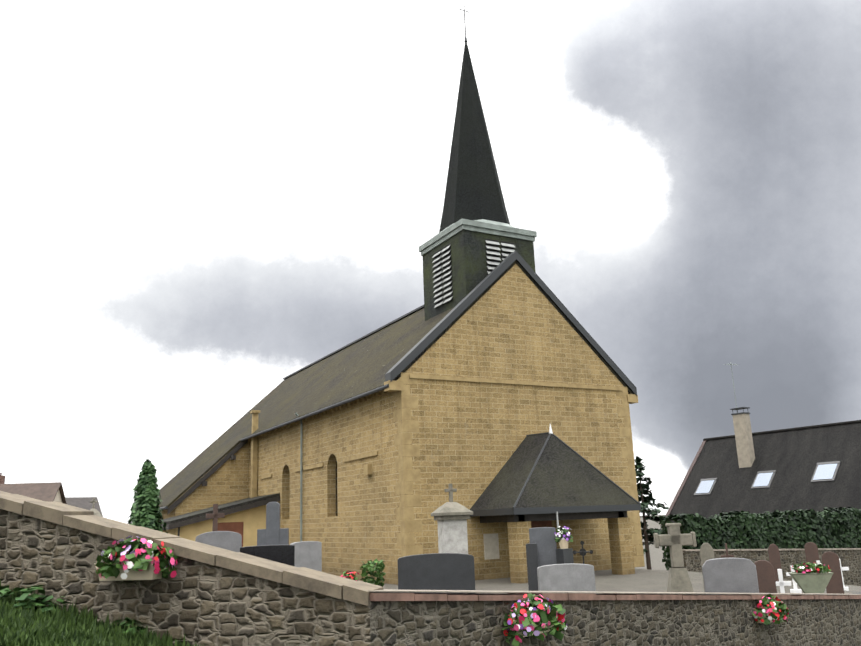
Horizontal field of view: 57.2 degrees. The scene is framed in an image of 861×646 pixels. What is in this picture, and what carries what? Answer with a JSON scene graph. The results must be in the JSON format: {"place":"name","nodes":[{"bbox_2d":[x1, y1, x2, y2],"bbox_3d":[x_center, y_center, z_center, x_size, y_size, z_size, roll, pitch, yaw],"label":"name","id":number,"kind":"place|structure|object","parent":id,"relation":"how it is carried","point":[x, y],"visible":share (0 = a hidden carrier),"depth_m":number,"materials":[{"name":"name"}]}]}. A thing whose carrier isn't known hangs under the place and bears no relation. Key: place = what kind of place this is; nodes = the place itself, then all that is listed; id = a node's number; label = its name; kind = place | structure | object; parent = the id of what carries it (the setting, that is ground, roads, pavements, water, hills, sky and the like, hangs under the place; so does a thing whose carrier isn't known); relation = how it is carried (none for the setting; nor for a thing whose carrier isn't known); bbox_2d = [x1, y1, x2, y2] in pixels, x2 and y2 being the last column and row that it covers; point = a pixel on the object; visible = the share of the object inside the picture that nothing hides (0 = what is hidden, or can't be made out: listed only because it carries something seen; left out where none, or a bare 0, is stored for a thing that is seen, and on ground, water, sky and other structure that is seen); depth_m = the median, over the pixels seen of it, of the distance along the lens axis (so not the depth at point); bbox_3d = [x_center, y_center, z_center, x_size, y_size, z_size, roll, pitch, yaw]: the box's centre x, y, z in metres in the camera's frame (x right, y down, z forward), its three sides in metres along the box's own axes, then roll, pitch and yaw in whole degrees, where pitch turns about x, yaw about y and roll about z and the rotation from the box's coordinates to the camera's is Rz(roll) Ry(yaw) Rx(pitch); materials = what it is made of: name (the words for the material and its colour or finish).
{"place":"outdoors","nodes":[
{"label":"outdoors","id":0,"kind":"place"},
{"bbox_2d":[0,0,860,522],"label":"sky","id":1,"kind":"structure","parent":0,"point":[203,203],"materials":[{"name":"white"}]},
{"bbox_2d":[248,264,644,584],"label":"church walls","id":2,"kind":"structure","parent":0,"point":[512,323],"depth_m":28.67,"materials":[{"name":"beige brick"}]},
{"bbox_2d":[250,410,302,541],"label":"church pipes","id":3,"kind":"object","parent":2,"relation":"attached to","point":[254,457],"visible":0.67,"depth_m":39.15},
{"bbox_2d":[335,461,337,515],"bbox_3d":[-3.509,6.336,30.972,0.070,2.390,1.040,6,-16,-28],"label":"window glass","id":4,"kind":"object","parent":2,"relation":"in","point":[336,512],"visible":0.19,"depth_m":31.25,"materials":[{"name":"black glass"}]},
{"bbox_2d":[158,260,632,514],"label":"church roof","id":5,"kind":"structure","parent":2,"relation":"on","point":[361,367],"depth_m":37.69,"materials":[{"name":"grey tile"}]},
{"bbox_2d":[384,251,637,403],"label":"gable roof trim","id":6,"kind":"structure","parent":5,"relation":"attached to","point":[424,342],"depth_m":29.20,"materials":[{"name":"grey metal"}]},
{"bbox_2d":[249,374,622,559],"bbox_3d":[-0.923,7.067,35.319,9.880,6.130,17.550,6,-16,-28],"label":"stone moulding","id":7,"kind":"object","parent":2,"relation":"attached to","point":[491,546],"depth_m":28.41,"materials":[{"name":"beige stone"}]},
{"bbox_2d":[393,372,644,570],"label":"corner quoins","id":8,"kind":"object","parent":2,"relation":"attached to","point":[408,503],"visible":0.73,"depth_m":26.10,"materials":[{"name":"beige stone"}]},
{"bbox_2d":[419,4,536,320],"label":"church tower","id":9,"kind":"structure","parent":0,"point":[472,244],"depth_m":31.75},
{"bbox_2d":[358,515,860,593],"bbox_3d":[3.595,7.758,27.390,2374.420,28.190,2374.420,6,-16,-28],"label":"ground","id":10,"kind":"structure","parent":0,"point":[645,579],"depth_m":24.35,"materials":[{"name":"grey gravel"}]},
{"bbox_2d":[0,473,66,503],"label":"house","id":11,"kind":"structure","parent":10,"relation":"on","point":[52,492],"depth_m":68.53,"materials":[{"name":"brown"}]},
{"bbox_2d":[0,585,144,636],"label":"verge weeds","id":12,"kind":"object","parent":10,"relation":"on","point":[27,591],"visible":0.6,"depth_m":8.13,"materials":[{"name":"green plant"}]},
{"bbox_2d":[65,497,102,516],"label":"house","id":13,"kind":"structure","parent":10,"relation":"on","point":[83,503],"depth_m":89.29,"materials":[{"name":"grey"}]},
{"bbox_2d":[90,498,101,516],"bbox_3d":[-9.052,5.758,21.094,0.680,2.108,0.680,4,-15,-23],"label":"domed grave monument","id":14,"kind":"object","parent":10,"relation":"on","point":[96,512],"visible":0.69,"depth_m":21.20,"materials":[{"name":"stone"}]},
{"bbox_2d":[0,579,203,645],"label":"verge grass","id":15,"kind":"structure","parent":10,"relation":"on","point":[22,626],"depth_m":7.55,"materials":[{"name":"green plant"}]},
{"bbox_2d":[127,459,167,532],"bbox_3d":[-9.743,6.647,27.056,1.728,4.002,1.675,6,-16,-28],"label":"thuja tree","id":16,"kind":"object","parent":10,"relation":"on","point":[145,510],"depth_m":26.98,"materials":[{"name":"green plant"}]},
{"bbox_2d":[0,491,382,645],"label":"yard wall","id":17,"kind":"structure","parent":10,"relation":"on","point":[208,595],"depth_m":8.17,"materials":[{"name":"grey stone"}]},
{"bbox_2d":[94,536,177,580],"bbox_3d":[-3.055,2.443,8.197,0.904,0.464,0.499,-5,-14,12],"label":"planter","id":18,"kind":"object","parent":17,"relation":"on","point":[129,558],"visible":1,"depth_m":8.10,"materials":[{"name":"multicoloured plant"}]},
{"bbox_2d":[161,439,248,518],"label":"gable wall","id":19,"kind":"structure","parent":10,"relation":"on","point":[228,481],"depth_m":39.97,"materials":[{"name":"beige brick"}]},
{"bbox_2d":[206,504,224,530],"bbox_3d":[-6.551,6.731,23.973,0.600,2.422,0.500,4,-15,-24],"label":"cross","id":20,"kind":"object","parent":10,"relation":"on","point":[215,515],"visible":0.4,"depth_m":24.12,"materials":[{"name":"brown stone"}]},
{"bbox_2d":[195,531,241,551],"bbox_3d":[-5.426,6.087,20.188,1.310,1.500,0.300,2,-15,-16],"label":"gravestone","id":21,"kind":"object","parent":10,"relation":"on","point":[229,540],"visible":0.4,"depth_m":20.28,"materials":[{"name":"stone"}]},
{"bbox_2d":[160,493,279,546],"bbox_3d":[-10.152,9.797,36.688,4.900,3.420,5.080,6,-16,-28],"label":"side annex","id":22,"kind":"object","parent":10,"relation":"on","point":[245,518],"visible":0.44,"depth_m":35.17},
{"bbox_2d":[240,545,294,566],"bbox_3d":[-3.444,5.422,16.768,1.360,1.331,2.020,1,-14,-13],"label":"black grave","id":23,"kind":"object","parent":10,"relation":"on","point":[284,554],"visible":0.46,"depth_m":17.66,"materials":[{"name":"stone"}]},
{"bbox_2d":[257,502,288,545],"bbox_3d":[-4.293,6.127,21.523,1.000,2.455,0.320,-2,-14,-1],"label":"gravestone","id":24,"kind":"object","parent":10,"relation":"on","point":[273,533],"visible":0.4,"depth_m":21.55,"materials":[{"name":"grey stone"}]},
{"bbox_2d":[290,541,321,571],"bbox_3d":[-3.100,6.187,19.658,1.010,1.464,0.280,9,-18,-38],"label":"gravestone","id":25,"kind":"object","parent":10,"relation":"on","point":[308,554],"depth_m":19.74,"materials":[{"name":"stone"}]},
{"bbox_2d":[340,571,358,580],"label":"flowers","id":26,"kind":"object","parent":10,"relation":"on","point":[346,574],"visible":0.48,"depth_m":18.75,"materials":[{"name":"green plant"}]},
{"bbox_2d":[359,559,385,586],"bbox_3d":[-1.478,6.609,20.289,0.692,1.082,0.713,6,-16,-28],"label":"grave plant","id":27,"kind":"object","parent":10,"relation":"on","point":[369,566],"visible":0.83,"depth_m":20.24,"materials":[{"name":"green plant"}]},
{"bbox_2d":[397,553,475,592],"bbox_3d":[0.165,5.779,17.087,1.910,1.465,2.140,-2,-14,-2],"label":"gravestone","id":28,"kind":"object","parent":10,"relation":"on","point":[443,571],"visible":0.4,"depth_m":17.97,"materials":[{"name":"stone"}]},
{"bbox_2d":[431,484,472,553],"bbox_3d":[0.544,5.420,19.035,0.900,3.041,0.900,2,-14,-15],"label":"white grave monument","id":29,"kind":"object","parent":10,"relation":"on","point":[451,516],"visible":0.54,"depth_m":18.88,"materials":[{"name":"stone"}]},
{"bbox_2d":[526,543,537,590],"bbox_3d":[2.751,6.631,21.221,0.300,1.376,0.140,-3,-14,5],"label":"grave stele","id":30,"kind":"object","parent":10,"relation":"on","point":[532,557],"visible":0.71,"depth_m":21.18,"materials":[{"name":"stone"}]},
{"bbox_2d":[529,527,556,566],"bbox_3d":[3.089,6.488,21.435,0.880,1.834,0.300,-4,-14,6],"label":"gravestone","id":31,"kind":"object","parent":10,"relation":"on","point":[543,538],"visible":0.54,"depth_m":21.48,"materials":[{"name":"grey stone"}]},
{"bbox_2d":[470,424,640,583],"bbox_3d":[4.182,5.915,26.645,5.211,5.060,2.671,6,-16,-28],"label":"church porch","id":32,"kind":"object","parent":10,"relation":"on","point":[545,479],"visible":0.96,"depth_m":26.07,"materials":[{"name":"grey stone"}]},
{"bbox_2d":[554,526,573,563],"bbox_3d":[3.602,6.390,21.197,0.511,1.825,0.528,6,-16,-28],"label":"flower vase","id":33,"kind":"object","parent":10,"relation":"on","point":[564,553],"visible":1,"depth_m":21.18,"materials":[{"name":"stone"}]},
{"bbox_2d":[537,563,595,593],"bbox_3d":[2.875,5.520,15.610,1.340,1.379,2.020,-2,-14,-2],"label":"gravestone","id":34,"kind":"object","parent":10,"relation":"on","point":[567,577],"visible":0.42,"depth_m":16.48,"materials":[{"name":"stone"}]},
{"bbox_2d":[573,541,592,563],"bbox_3d":[3.755,6.147,19.241,0.500,1.633,0.160,-4,-14,8],"label":"iron grave cross","id":35,"kind":"object","parent":10,"relation":"on","point":[582,551],"visible":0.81,"depth_m":19.36,"materials":[{"name":"black metal"}]},
{"bbox_2d":[367,589,860,645],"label":"yard wall","id":36,"kind":"structure","parent":10,"relation":"on","point":[453,618],"depth_m":10.85,"materials":[{"name":"grey stone"}]},
{"bbox_2d":[502,593,566,645],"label":"planter","id":37,"kind":"object","parent":36,"relation":"on","point":[537,616],"visible":1,"depth_m":9.07,"materials":[{"name":"multicoloured plant"}]},
{"bbox_2d":[752,594,788,624],"bbox_3d":[5.995,5.036,13.943,0.518,0.513,1.036,-15,-19,42],"label":"planter","id":38,"kind":"object","parent":36,"relation":"on","point":[770,608],"visible":0.96,"depth_m":13.73,"materials":[{"name":"multicoloured plant"}]},
{"bbox_2d":[634,456,668,569],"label":"conifer tree","id":39,"kind":"object","parent":10,"relation":"on","point":[649,498],"depth_m":51.56,"materials":[{"name":"green plant"}]},
{"bbox_2d":[653,523,696,591],"bbox_3d":[4.423,4.743,13.993,0.910,2.327,0.910,-3,-14,2],"label":"stone cross","id":40,"kind":"object","parent":10,"relation":"on","point":[674,539],"visible":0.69,"depth_m":14.10,"materials":[{"name":"grey stone"}]},
{"bbox_2d":[700,543,714,591],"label":"gravestone","id":41,"kind":"object","parent":10,"relation":"on","point":[706,551],"visible":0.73,"depth_m":19.16,"materials":[{"name":"stone"}]},
{"bbox_2d":[721,543,733,557],"bbox_3d":[7.681,6.415,20.308,0.320,1.451,0.200,-7,-15,17],"label":"cross","id":42,"kind":"object","parent":10,"relation":"on","point":[727,555],"visible":0.33,"depth_m":20.41,"materials":[{"name":"brown stone"}]},
{"bbox_2d":[702,558,758,592],"bbox_3d":[6.027,5.487,15.777,1.180,1.534,0.290,-5,-14,11],"label":"grey grave","id":43,"kind":"object","parent":10,"relation":"on","point":[729,575],"visible":0.4,"depth_m":15.82,"materials":[{"name":"stone"}]},
{"bbox_2d":[658,507,860,569],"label":"hedge","id":44,"kind":"object","parent":10,"relation":"on","point":[748,520],"depth_m":32.85,"materials":[{"name":"green plant"}]},
{"bbox_2d":[660,362,860,525],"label":"neighbour house","id":45,"kind":"structure","parent":10,"relation":"on","point":[744,468],"depth_m":50.80,"materials":[{"name":"tile"}]},
{"bbox_2d":[754,560,776,592],"bbox_3d":[7.259,5.808,17.108,0.440,1.301,0.100,-7,-15,19],"label":"gravestone","id":46,"kind":"object","parent":10,"relation":"on","point":[766,576],"visible":0.48,"depth_m":17.12,"materials":[{"name":"stone"}]},
{"bbox_2d":[682,548,860,585],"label":"yard wall","id":47,"kind":"structure","parent":10,"relation":"on","point":[850,558],"depth_m":32.06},
{"bbox_2d":[768,544,781,581],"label":"gravestone","id":48,"kind":"object","parent":10,"relation":"on","point":[774,556],"visible":0.73,"depth_m":23.08,"materials":[{"name":"stone"}]},
{"bbox_2d":[776,569,790,592],"bbox_3d":[7.959,6.115,17.848,0.400,1.073,0.200,-7,-15,20],"label":"white grave cross","id":49,"kind":"object","parent":10,"relation":"on","point":[781,583],"visible":0.42,"depth_m":17.88,"materials":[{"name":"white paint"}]},
{"bbox_2d":[786,566,801,592],"bbox_3d":[9.893,6.989,21.491,0.360,0.745,0.200,-8,-15,21],"label":"white grave cross","id":50,"kind":"object","parent":10,"relation":"on","point":[795,590],"visible":0.44,"depth_m":21.43,"materials":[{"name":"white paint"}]},
{"bbox_2d":[789,562,832,593],"bbox_3d":[9.334,6.390,19.301,0.956,1.075,0.480,-5,-14,11],"label":"flower planter","id":51,"kind":"object","parent":10,"relation":"on","point":[813,577],"visible":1,"depth_m":19.20,"materials":[{"name":"stone"}]},
{"bbox_2d":[804,542,818,563],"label":"gravestone","id":52,"kind":"object","parent":10,"relation":"on","point":[811,552],"visible":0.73,"depth_m":23.63,"materials":[{"name":"stone"}]},
{"bbox_2d":[822,552,844,593],"bbox_3d":[10.646,6.631,20.926,0.420,1.114,0.100,-8,-15,23],"label":"gravestone","id":53,"kind":"object","parent":10,"relation":"on","point":[835,583],"visible":0.71,"depth_m":20.86,"materials":[{"name":"stone"}]},
{"bbox_2d":[839,559,848,590],"bbox_3d":[11.617,7.142,22.369,0.460,0.895,0.200,-8,-15,24],"label":"white grave cross","id":54,"kind":"object","parent":10,"relation":"on","point":[845,568],"visible":0.33,"depth_m":22.32,"materials":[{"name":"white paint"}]}
]}

